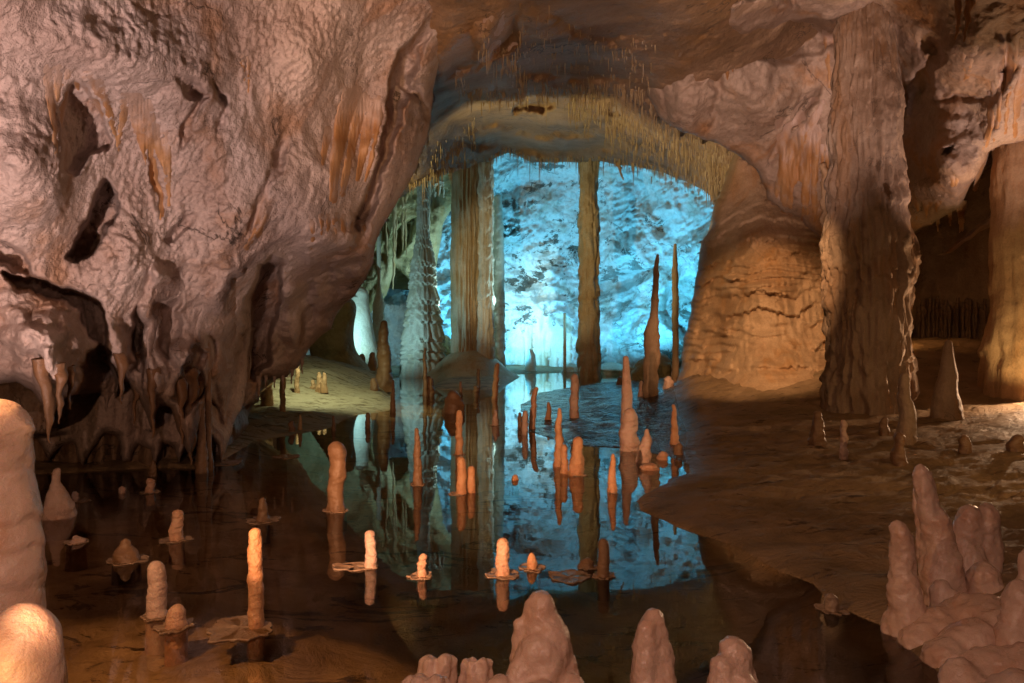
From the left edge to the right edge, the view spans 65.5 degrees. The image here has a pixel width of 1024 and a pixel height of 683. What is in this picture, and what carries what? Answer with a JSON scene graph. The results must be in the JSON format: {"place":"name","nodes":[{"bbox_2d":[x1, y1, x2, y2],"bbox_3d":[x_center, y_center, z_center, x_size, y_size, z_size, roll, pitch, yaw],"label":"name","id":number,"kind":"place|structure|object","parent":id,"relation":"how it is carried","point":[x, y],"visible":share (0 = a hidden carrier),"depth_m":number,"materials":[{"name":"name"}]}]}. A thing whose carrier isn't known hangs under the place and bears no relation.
{"place":"outdoors","nodes":[
{"label":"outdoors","id":0,"kind":"place"},
{"bbox_2d":[71,491,91,522],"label":"stalagmite","id":1,"kind":"object","parent":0,"point":[75,497],"visible":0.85,"depth_m":7.45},
{"bbox_2d":[0,327,256,469],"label":"cave wall","id":2,"kind":"structure","parent":0,"point":[90,424],"depth_m":9.18,"materials":[{"name":"stone"}]},
{"bbox_2d":[33,396,264,464],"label":"cave wall","id":3,"kind":"structure","parent":0,"point":[106,448],"depth_m":9.53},
{"bbox_2d":[0,0,438,464],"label":"cave wall","id":4,"kind":"structure","parent":0,"point":[95,251],"depth_m":7.81,"materials":[{"name":"stone"}]},
{"bbox_2d":[31,357,54,442],"bbox_3d":[-3.507,0.438,5.967,0.153,0.648,0.138,0,0,0],"label":"stalactite","id":5,"kind":"object","parent":4,"relation":"hanging from","point":[41,374],"visible":0.94,"depth_m":5.93},
{"bbox_2d":[54,362,67,423],"bbox_3d":[-3.435,0.391,6.050,0.109,0.469,0.112,0,0,34],"label":"stalactite","id":6,"kind":"object","parent":4,"relation":"hanging from","point":[61,377],"visible":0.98,"depth_m":6.03},
{"bbox_2d":[43,64,79,170],"bbox_3d":[-3.426,-1.610,6.147,0.247,0.917,0.827,0,0,-14],"label":"drapery","id":7,"kind":"object","parent":4,"relation":"attached to","point":[51,93],"visible":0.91,"depth_m":5.96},
{"bbox_2d":[67,365,75,408],"bbox_3d":[-3.606,0.372,6.485,0.089,0.362,0.081,0,0,-44],"label":"stalactite","id":8,"kind":"object","parent":4,"relation":"hanging from","point":[71,375],"visible":0.87,"depth_m":6.47},
{"bbox_2d":[81,71,127,150],"bbox_3d":[-3.332,-1.890,6.605,0.372,0.402,1.150,0,0,-11],"label":"drapery","id":9,"kind":"object","parent":4,"relation":"attached to","point":[98,91],"visible":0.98,"depth_m":6.67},
{"bbox_2d":[112,352,128,403],"bbox_3d":[-3.591,0.338,7.315,0.137,0.479,0.111,0,0,0],"label":"stalactite","id":10,"kind":"object","parent":4,"relation":"hanging from","point":[121,361],"visible":1,"depth_m":7.29},
{"bbox_2d":[127,93,171,219],"bbox_3d":[-3.271,-1.642,7.219,0.357,0.976,1.268,0,0,-9],"label":"drapery","id":11,"kind":"object","parent":4,"relation":"attached to","point":[146,128],"visible":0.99,"depth_m":7.25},
{"bbox_2d":[146,367,160,437],"bbox_3d":[-3.569,0.609,7.927,0.116,0.705,0.137,0,0,41],"label":"stalactite","id":12,"kind":"object","parent":4,"relation":"hanging from","point":[151,385],"visible":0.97,"depth_m":7.89},
{"bbox_2d":[175,378,187,443],"bbox_3d":[-3.491,0.734,8.405,0.129,0.701,0.124,0,0,17],"label":"stalactite","id":13,"kind":"object","parent":4,"relation":"hanging from","point":[181,386],"visible":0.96,"depth_m":8.37},
{"bbox_2d":[137,276,236,397],"bbox_3d":[-3.555,-0.016,9.120,0.870,1.358,3.087,0,0,0],"label":"drapery","id":14,"kind":"object","parent":4,"relation":"attached to","point":[208,317],"visible":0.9,"depth_m":8.72,"materials":[{"name":"stone"}]},
{"bbox_2d":[183,367,199,464],"bbox_3d":[-3.555,0.818,8.766,0.221,1.080,0.242,0,0,31],"label":"stalactite","id":15,"kind":"object","parent":4,"relation":"hanging from","point":[190,376],"visible":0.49,"depth_m":8.71},
{"bbox_2d":[243,202,272,250],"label":"drapery","id":16,"kind":"object","parent":4,"relation":"attached to","point":[258,214],"visible":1,"depth_m":8.47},
{"bbox_2d":[320,85,391,203],"bbox_3d":[-1.855,-2.438,9.887,0.498,1.682,1.988,0,0,7],"label":"drapery","id":17,"kind":"object","parent":4,"relation":"hanging from","point":[351,110],"visible":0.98,"depth_m":9.62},
{"bbox_2d":[361,174,451,312],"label":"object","id":18,"kind":"structure","parent":0,"point":[440,209],"depth_m":35.22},
{"bbox_2d":[392,207,396,289],"bbox_3d":[-5.134,-4.346,34.706,0.197,4.174,0.206,0,0,45],"label":"stalactite","id":19,"kind":"object","parent":18,"relation":"hanging from","point":[394,227],"visible":0.83,"depth_m":34.65,"materials":[{"name":"stone"}]},
{"bbox_2d":[297,372,633,434],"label":"water","id":20,"kind":"structure","parent":0,"point":[414,407],"depth_m":17.83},
{"bbox_2d":[548,569,591,584],"bbox_3d":[0.359,1.500,5.088,0.284,0.025,0.274,0,0,38],"label":"calcite raft","id":21,"kind":"object","parent":20,"relation":"on","point":[570,577],"visible":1,"depth_m":5.07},
{"bbox_2d":[306,153,713,366],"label":"cave wall","id":22,"kind":"structure","parent":0,"point":[644,221],"depth_m":40.82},
{"bbox_2d":[508,326,533,364],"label":"drapery","id":23,"kind":"object","parent":22,"relation":"attached to","point":[520,345],"visible":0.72,"depth_m":42.67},
{"bbox_2d":[534,310,572,366],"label":"drapery","id":24,"kind":"object","parent":22,"relation":"attached to","point":[549,339],"visible":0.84,"depth_m":42.39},
{"bbox_2d":[35,337,1023,682],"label":"ground","id":25,"kind":"structure","parent":0,"point":[755,521],"depth_m":6.61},
{"bbox_2d":[0,399,46,611],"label":"stalagmite","id":26,"kind":"object","parent":25,"relation":"on","point":[23,568],"visible":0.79,"depth_m":2.69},
{"bbox_2d":[0,602,67,682],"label":"stalagmite","id":27,"kind":"object","parent":25,"relation":"on","point":[31,644],"visible":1,"depth_m":2.15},
{"bbox_2d":[42,468,76,541],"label":"stalagmite","id":28,"kind":"object","parent":25,"relation":"on","point":[59,520],"visible":0.98,"depth_m":6.73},
{"bbox_2d":[63,535,88,571],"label":"stalagmite","id":29,"kind":"object","parent":25,"relation":"on","point":[75,557],"visible":0.98,"depth_m":5.89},
{"bbox_2d":[117,486,126,510],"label":"stalagmite","id":30,"kind":"object","parent":25,"relation":"on","point":[122,501],"visible":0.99,"depth_m":7.87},
{"bbox_2d":[106,538,148,585],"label":"stalagmite","id":31,"kind":"object","parent":25,"relation":"on","point":[126,560],"visible":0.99,"depth_m":5.41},
{"bbox_2d":[139,478,160,510],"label":"stalagmite","id":32,"kind":"object","parent":25,"relation":"on","point":[149,492],"visible":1,"depth_m":7.89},
{"bbox_2d":[140,560,168,654],"bbox_3d":[-1.944,1.459,4.348,0.158,0.522,0.191,0,0,0],"label":"stalagmite","id":33,"kind":"object","parent":25,"relation":"on","point":[156,607],"visible":0.98,"depth_m":4.31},
{"bbox_2d":[153,604,194,666],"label":"stalagmite","id":34,"kind":"object","parent":25,"relation":"on","point":[175,626],"visible":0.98,"depth_m":4.15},
{"bbox_2d":[159,509,193,564],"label":"stalagmite","id":35,"kind":"object","parent":25,"relation":"on","point":[176,539],"visible":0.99,"depth_m":5.99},
{"bbox_2d":[194,409,208,481],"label":"stalagmite","id":36,"kind":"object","parent":25,"relation":"on","point":[201,473],"depth_m":9.05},
{"bbox_2d":[205,369,213,476],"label":"column","id":37,"kind":"structure","parent":25,"relation":"on","point":[208,410],"depth_m":9.27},
{"bbox_2d":[206,527,272,659],"bbox_3d":[-1.413,1.350,4.168,0.354,0.740,0.414,0,0,0],"label":"stalagmite","id":38,"kind":"object","parent":25,"relation":"on","point":[252,628],"visible":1,"depth_m":4.16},
{"bbox_2d":[245,497,280,543],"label":"stalagmite","id":39,"kind":"object","parent":25,"relation":"on","point":[262,520],"visible":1,"depth_m":6.64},
{"bbox_2d":[260,382,273,405],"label":"stalagmite","id":40,"kind":"object","parent":25,"relation":"on","point":[268,397],"visible":0.37,"depth_m":16.57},
{"bbox_2d":[322,441,347,532],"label":"stalagmite","id":41,"kind":"object","parent":25,"relation":"on","point":[335,510],"visible":0.99,"depth_m":6.99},
{"bbox_2d":[309,299,369,369],"bbox_3d":[-6.071,0.188,27.465,3.131,3.470,3.110,0,0,0],"label":"flowstone mound","id":42,"kind":"object","parent":25,"relation":"on","point":[336,343],"visible":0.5,"depth_m":26.92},
{"bbox_2d":[332,530,377,598],"bbox_3d":[-1.048,1.486,5.296,0.317,0.468,0.196,0,0,0],"label":"stalagmite","id":43,"kind":"object","parent":25,"relation":"on","point":[369,566],"visible":0.98,"depth_m":5.25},
{"bbox_2d":[352,287,377,372],"bbox_3d":[-6.254,-0.366,32.466,2.156,3.759,2.127,0,0,0],"label":"flowstone mound","id":44,"kind":"object","parent":25,"relation":"on","point":[365,342],"visible":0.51,"depth_m":32.02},
{"bbox_2d":[372,233,384,345],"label":"column","id":45,"kind":"structure","parent":25,"relation":"on","point":[378,310],"depth_m":33.84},
{"bbox_2d":[375,320,392,391],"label":"stalagmite","id":46,"kind":"object","parent":25,"relation":"on","point":[384,377],"visible":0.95,"depth_m":21.65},
{"bbox_2d":[410,428,425,501],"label":"stalagmite","id":47,"kind":"object","parent":25,"relation":"on","point":[417,484],"visible":1,"depth_m":8.31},
{"bbox_2d":[406,553,431,606],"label":"stalagmite","id":48,"kind":"object","parent":25,"relation":"on","point":[421,576],"visible":1,"depth_m":5.06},
{"bbox_2d":[399,182,445,377],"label":"column","id":49,"kind":"structure","parent":25,"relation":"on","point":[423,321],"depth_m":33.41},
{"bbox_2d":[401,673,449,682],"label":"stalagmite","id":50,"kind":"object","parent":25,"relation":"on","point":[423,678],"visible":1,"depth_m":2.65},
{"bbox_2d":[423,347,427,396],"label":"stalagmite","id":51,"kind":"object","parent":25,"relation":"on","point":[425,387],"visible":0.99,"depth_m":21.66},
{"bbox_2d":[417,653,457,682],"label":"stalagmite","id":52,"kind":"object","parent":25,"relation":"on","point":[444,664],"visible":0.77,"depth_m":2.85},
{"bbox_2d":[441,390,464,413],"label":"stalagmite","id":53,"kind":"object","parent":25,"relation":"on","point":[454,403],"visible":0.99,"depth_m":16.58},
{"bbox_2d":[448,456,467,512],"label":"stalagmite","id":54,"kind":"object","parent":25,"relation":"on","point":[460,493],"visible":1,"depth_m":7.81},
{"bbox_2d":[453,410,465,467],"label":"stalagmite","id":55,"kind":"object","parent":25,"relation":"on","point":[459,443],"visible":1,"depth_m":10.54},
{"bbox_2d":[421,163,518,378],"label":"column","id":56,"kind":"structure","parent":25,"relation":"on","point":[464,357],"depth_m":33.13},
{"bbox_2d":[476,159,494,358],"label":"column","id":57,"kind":"structure","parent":56,"relation":"attached to","point":[485,343],"depth_m":33.12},
{"bbox_2d":[466,466,476,509],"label":"stalagmite","id":58,"kind":"object","parent":25,"relation":"on","point":[471,495],"visible":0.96,"depth_m":7.88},
{"bbox_2d":[458,657,493,682],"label":"stalagmite","id":59,"kind":"object","parent":25,"relation":"on","point":[474,670],"visible":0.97,"depth_m":2.86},
{"bbox_2d":[491,363,499,399],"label":"stalagmite","id":60,"kind":"object","parent":25,"relation":"on","point":[495,383],"visible":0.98,"depth_m":20.32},
{"bbox_2d":[492,194,505,366],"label":"column","id":61,"kind":"structure","parent":25,"relation":"on","point":[499,294],"depth_m":36.23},
{"bbox_2d":[485,538,518,600],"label":"stalagmite","id":62,"kind":"object","parent":25,"relation":"on","point":[501,574],"visible":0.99,"depth_m":5.09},
{"bbox_2d":[521,410,527,439],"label":"stalagmite","id":63,"kind":"object","parent":25,"relation":"on","point":[524,430],"visible":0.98,"depth_m":12.75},
{"bbox_2d":[524,349,536,370],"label":"stalagmite","id":64,"kind":"object","parent":25,"relation":"on","point":[530,363],"visible":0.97,"depth_m":38.83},
{"bbox_2d":[518,553,545,591],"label":"stalagmite","id":65,"kind":"object","parent":25,"relation":"on","point":[532,568],"visible":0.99,"depth_m":5.24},
{"bbox_2d":[529,387,537,429],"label":"stalagmite","id":66,"kind":"object","parent":25,"relation":"on","point":[532,417],"visible":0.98,"depth_m":13.55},
{"bbox_2d":[487,590,583,682],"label":"stalagmite","id":67,"kind":"object","parent":25,"relation":"on","point":[541,650],"visible":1,"depth_m":2.86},
{"bbox_2d":[552,408,563,477],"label":"stalagmite","id":68,"kind":"object","parent":25,"relation":"on","point":[559,439],"visible":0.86,"depth_m":9.50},
{"bbox_2d":[560,444,567,486],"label":"stalagmite","id":69,"kind":"object","parent":25,"relation":"on","point":[564,470],"visible":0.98,"depth_m":9.03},
{"bbox_2d":[563,313,566,372],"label":"column","id":70,"kind":"structure","parent":25,"relation":"on","point":[564,344],"depth_m":37.93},
{"bbox_2d":[569,374,578,417],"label":"stalagmite","id":71,"kind":"object","parent":25,"relation":"on","point":[573,402],"visible":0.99,"depth_m":15.19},
{"bbox_2d":[568,436,586,488],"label":"stalagmite","id":72,"kind":"object","parent":25,"relation":"on","point":[576,474],"visible":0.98,"depth_m":8.89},
{"bbox_2d":[577,558,596,592],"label":"stalagmite","id":73,"kind":"object","parent":25,"relation":"on","point":[587,565],"visible":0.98,"depth_m":5.24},
{"bbox_2d":[575,161,601,377],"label":"column","id":74,"kind":"structure","parent":25,"relation":"on","point":[588,352],"depth_m":33.26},
{"bbox_2d":[592,538,615,601],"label":"stalagmite","id":75,"kind":"object","parent":25,"relation":"on","point":[602,576],"visible":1,"depth_m":5.06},
{"bbox_2d":[601,362,622,373],"bbox_3d":[4.703,1.516,37.489,2.140,1.079,2.076,0,0,43],"label":"flowstone mound","id":76,"kind":"object","parent":25,"relation":"on","point":[611,368],"visible":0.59,"depth_m":36.71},
{"bbox_2d":[607,454,617,501],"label":"stalagmite","id":77,"kind":"object","parent":25,"relation":"on","point":[612,493],"visible":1,"depth_m":7.89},
{"bbox_2d":[620,356,632,422],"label":"stalagmite","id":78,"kind":"object","parent":25,"relation":"on","point":[627,397],"visible":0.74,"depth_m":12.04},
{"bbox_2d":[618,408,639,455],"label":"stalagmite","id":79,"kind":"object","parent":25,"relation":"on","point":[629,439],"visible":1,"depth_m":10.89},
{"bbox_2d":[635,429,651,471],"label":"stalagmite","id":80,"kind":"object","parent":25,"relation":"on","point":[644,455],"visible":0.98,"depth_m":9.85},
{"bbox_2d":[631,358,662,380],"bbox_3d":[5.227,1.316,30.948,1.322,1.337,1.372,0,0,0],"label":"flowstone mound","id":81,"kind":"object","parent":25,"relation":"on","point":[637,372],"visible":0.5,"depth_m":30.57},
{"bbox_2d":[639,463,659,479],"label":"stalagmite","id":82,"kind":"object","parent":25,"relation":"on","point":[648,471],"visible":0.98,"depth_m":9.27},
{"bbox_2d":[642,254,660,397],"bbox_3d":[3.054,-0.306,17.500,0.400,3.225,0.385,0,0,0],"label":"stalagmite","id":83,"kind":"object","parent":25,"relation":"on","point":[652,354],"visible":0.99,"depth_m":17.38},
{"bbox_2d":[629,608,676,682],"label":"stalagmite","id":84,"kind":"object","parent":25,"relation":"on","point":[653,659],"visible":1,"depth_m":2.83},
{"bbox_2d":[660,353,671,376],"bbox_3d":[5.850,1.164,31.620,1.559,1.414,1.620,0,0,0],"label":"flowstone mound","id":85,"kind":"object","parent":25,"relation":"on","point":[666,363],"visible":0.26,"depth_m":30.96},
{"bbox_2d":[670,404,679,444],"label":"stalagmite","id":86,"kind":"object","parent":25,"relation":"on","point":[674,437],"visible":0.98,"depth_m":11.49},
{"bbox_2d":[671,244,678,381],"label":"stalagmite","id":87,"kind":"object","parent":25,"relation":"on","point":[675,331],"visible":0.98,"depth_m":24.91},
{"bbox_2d":[706,635,758,682],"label":"stalagmite","id":88,"kind":"object","parent":25,"relation":"on","point":[731,661],"visible":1,"depth_m":2.75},
{"bbox_2d":[675,153,825,390],"bbox_3d":[5.740,-1.845,17.981,5.203,8.493,11.864,0,0,22],"label":"flowstone mass","id":89,"kind":"object","parent":25,"relation":"on","point":[755,320],"visible":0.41,"depth_m":17.18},
{"bbox_2d":[819,163,827,228],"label":"column","id":90,"kind":"structure","parent":89,"relation":"on","point":[823,168],"depth_m":15.96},
{"bbox_2d":[807,411,826,445],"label":"stalagmite","id":91,"kind":"object","parent":25,"relation":"on","point":[817,434],"visible":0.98,"depth_m":10.26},
{"bbox_2d":[814,593,849,620],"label":"stalagmite","id":92,"kind":"object","parent":25,"relation":"on","point":[831,608],"visible":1,"depth_m":4.42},
{"bbox_2d":[839,420,848,459],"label":"stalagmite","id":93,"kind":"object","parent":25,"relation":"on","point":[843,449],"visible":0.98,"depth_m":9.19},
{"bbox_2d":[819,1,920,415],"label":"column","id":94,"kind":"structure","parent":25,"relation":"on","point":[869,251],"depth_m":13.01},
{"bbox_2d":[878,417,889,435],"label":"stalagmite","id":95,"kind":"object","parent":25,"relation":"on","point":[884,429],"visible":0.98,"depth_m":11.05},
{"bbox_2d":[890,432,907,466],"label":"stalagmite","id":96,"kind":"object","parent":25,"relation":"on","point":[898,455],"visible":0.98,"depth_m":8.56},
{"bbox_2d":[880,520,926,640],"bbox_3d":[2.018,1.330,4.085,0.230,0.823,0.218,0,0,0],"label":"stalagmite","id":97,"kind":"object","parent":25,"relation":"on","point":[906,604],"visible":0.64,"depth_m":4.05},
{"bbox_2d":[893,373,917,444],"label":"stalagmite","id":98,"kind":"object","parent":25,"relation":"on","point":[907,425],"visible":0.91,"depth_m":10.15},
{"bbox_2d":[912,488,922,593],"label":"stalagmite","id":99,"kind":"object","parent":25,"relation":"on","point":[917,525],"visible":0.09,"depth_m":4.41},
{"bbox_2d":[912,464,967,606],"bbox_3d":[2.342,1.126,4.324,0.285,0.908,0.270,0,0,0],"label":"stalagmite","id":100,"kind":"object","parent":25,"relation":"on","point":[940,556],"visible":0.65,"depth_m":4.30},
{"bbox_2d":[929,340,963,420],"bbox_3d":[6.687,0.619,12.246,0.505,1.294,0.498,0,0,0],"label":"stalagmite","id":101,"kind":"object","parent":25,"relation":"on","point":[946,403],"visible":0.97,"depth_m":12.11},
{"bbox_2d":[896,592,1023,682],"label":"flowstone ledge","id":102,"kind":"object","parent":25,"relation":"on","point":[954,635],"visible":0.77,"depth_m":3.70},
{"bbox_2d":[929,579,958,605],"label":"stalagmite","id":103,"kind":"object","parent":102,"relation":"on","point":[940,590],"visible":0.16,"depth_m":4.17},
{"bbox_2d":[958,435,972,453],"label":"stalagmite","id":104,"kind":"object","parent":25,"relation":"on","point":[965,445],"visible":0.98,"depth_m":9.14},
{"bbox_2d":[953,503,1003,573],"bbox_3d":[2.608,1.267,4.491,0.354,0.704,0.264,0,0,-36],"label":"stalagmite","id":105,"kind":"object","parent":25,"relation":"on","point":[977,532],"visible":0.37,"depth_m":4.43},
{"bbox_2d":[965,561,1003,593],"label":"stalagmite","id":106,"kind":"object","parent":25,"relation":"on","point":[984,577],"visible":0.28,"depth_m":4.19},
{"bbox_2d":[977,141,1023,400],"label":"column","id":107,"kind":"structure","parent":25,"relation":"on","point":[1000,351],"depth_m":13.54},
{"bbox_2d":[993,579,1023,645],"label":"stalagmite","id":108,"kind":"object","parent":25,"relation":"on","point":[1008,629],"visible":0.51,"depth_m":3.66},
{"bbox_2d":[1005,434,1023,451],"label":"stalagmite","id":109,"kind":"object","parent":25,"relation":"on","point":[1014,443],"visible":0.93,"depth_m":9.10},
{"bbox_2d":[1016,549,1023,579],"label":"stalagmite","id":110,"kind":"object","parent":25,"relation":"on","point":[1020,565],"visible":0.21,"depth_m":4.00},
{"bbox_2d":[400,0,817,199],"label":"cave ceiling","id":111,"kind":"structure","parent":0,"point":[700,40],"depth_m":14.84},
{"bbox_2d":[480,11,517,84],"bbox_3d":[-0.192,-4.612,13.244,0.614,1.606,7.460,0,0,0],"label":"drapery","id":112,"kind":"object","parent":111,"relation":"hanging from","point":[494,46],"visible":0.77,"depth_m":11.69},
{"bbox_2d":[409,3,732,206],"bbox_3d":[1.683,-5.609,20.776,9.195,3.762,22.719,0,0,0],"label":"soda straw fringe","id":113,"kind":"object","parent":111,"relation":"hanging from","point":[617,121],"visible":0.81,"depth_m":21.44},
{"bbox_2d":[647,0,1023,243],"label":"cave wall","id":114,"kind":"structure","parent":0,"point":[739,111],"depth_m":13.93,"materials":[{"name":"beige stone"}]},
{"bbox_2d":[771,97,824,221],"bbox_3d":[6.351,-3.774,17.741,1.114,2.366,4.276,0,0,19],"label":"drapery","id":115,"kind":"object","parent":114,"relation":"attached to","point":[799,152],"visible":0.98,"depth_m":16.62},
{"bbox_2d":[822,30,833,87],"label":"drapery","id":116,"kind":"object","parent":114,"relation":"attached to","point":[827,38],"visible":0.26,"depth_m":15.20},
{"bbox_2d":[954,0,961,39],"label":"stalactite","id":117,"kind":"object","parent":114,"relation":"hanging from","point":[958,7],"visible":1,"depth_m":10.83},
{"bbox_2d":[963,0,975,41],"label":"stalactite","id":118,"kind":"object","parent":114,"relation":"hanging from","point":[969,5],"visible":1,"depth_m":10.69},
{"bbox_2d":[973,73,1005,191],"bbox_3d":[8.118,-3.439,13.639,0.287,1.300,3.692,0,0,25],"label":"drapery","id":119,"kind":"object","parent":114,"relation":"attached to","point":[997,97],"visible":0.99,"depth_m":12.73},
{"bbox_2d":[959,27,1023,137],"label":"drapery","id":120,"kind":"object","parent":114,"relation":"attached to","point":[1010,69],"visible":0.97,"depth_m":11.98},
{"bbox_2d":[911,155,991,338],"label":"cave wall","id":121,"kind":"structure","parent":0,"point":[961,272],"depth_m":19.61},
{"bbox_2d":[938,212,990,254],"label":"cave wall","id":122,"kind":"structure","parent":0,"point":[982,225],"depth_m":15.34,"materials":[{"name":"beige stone"}]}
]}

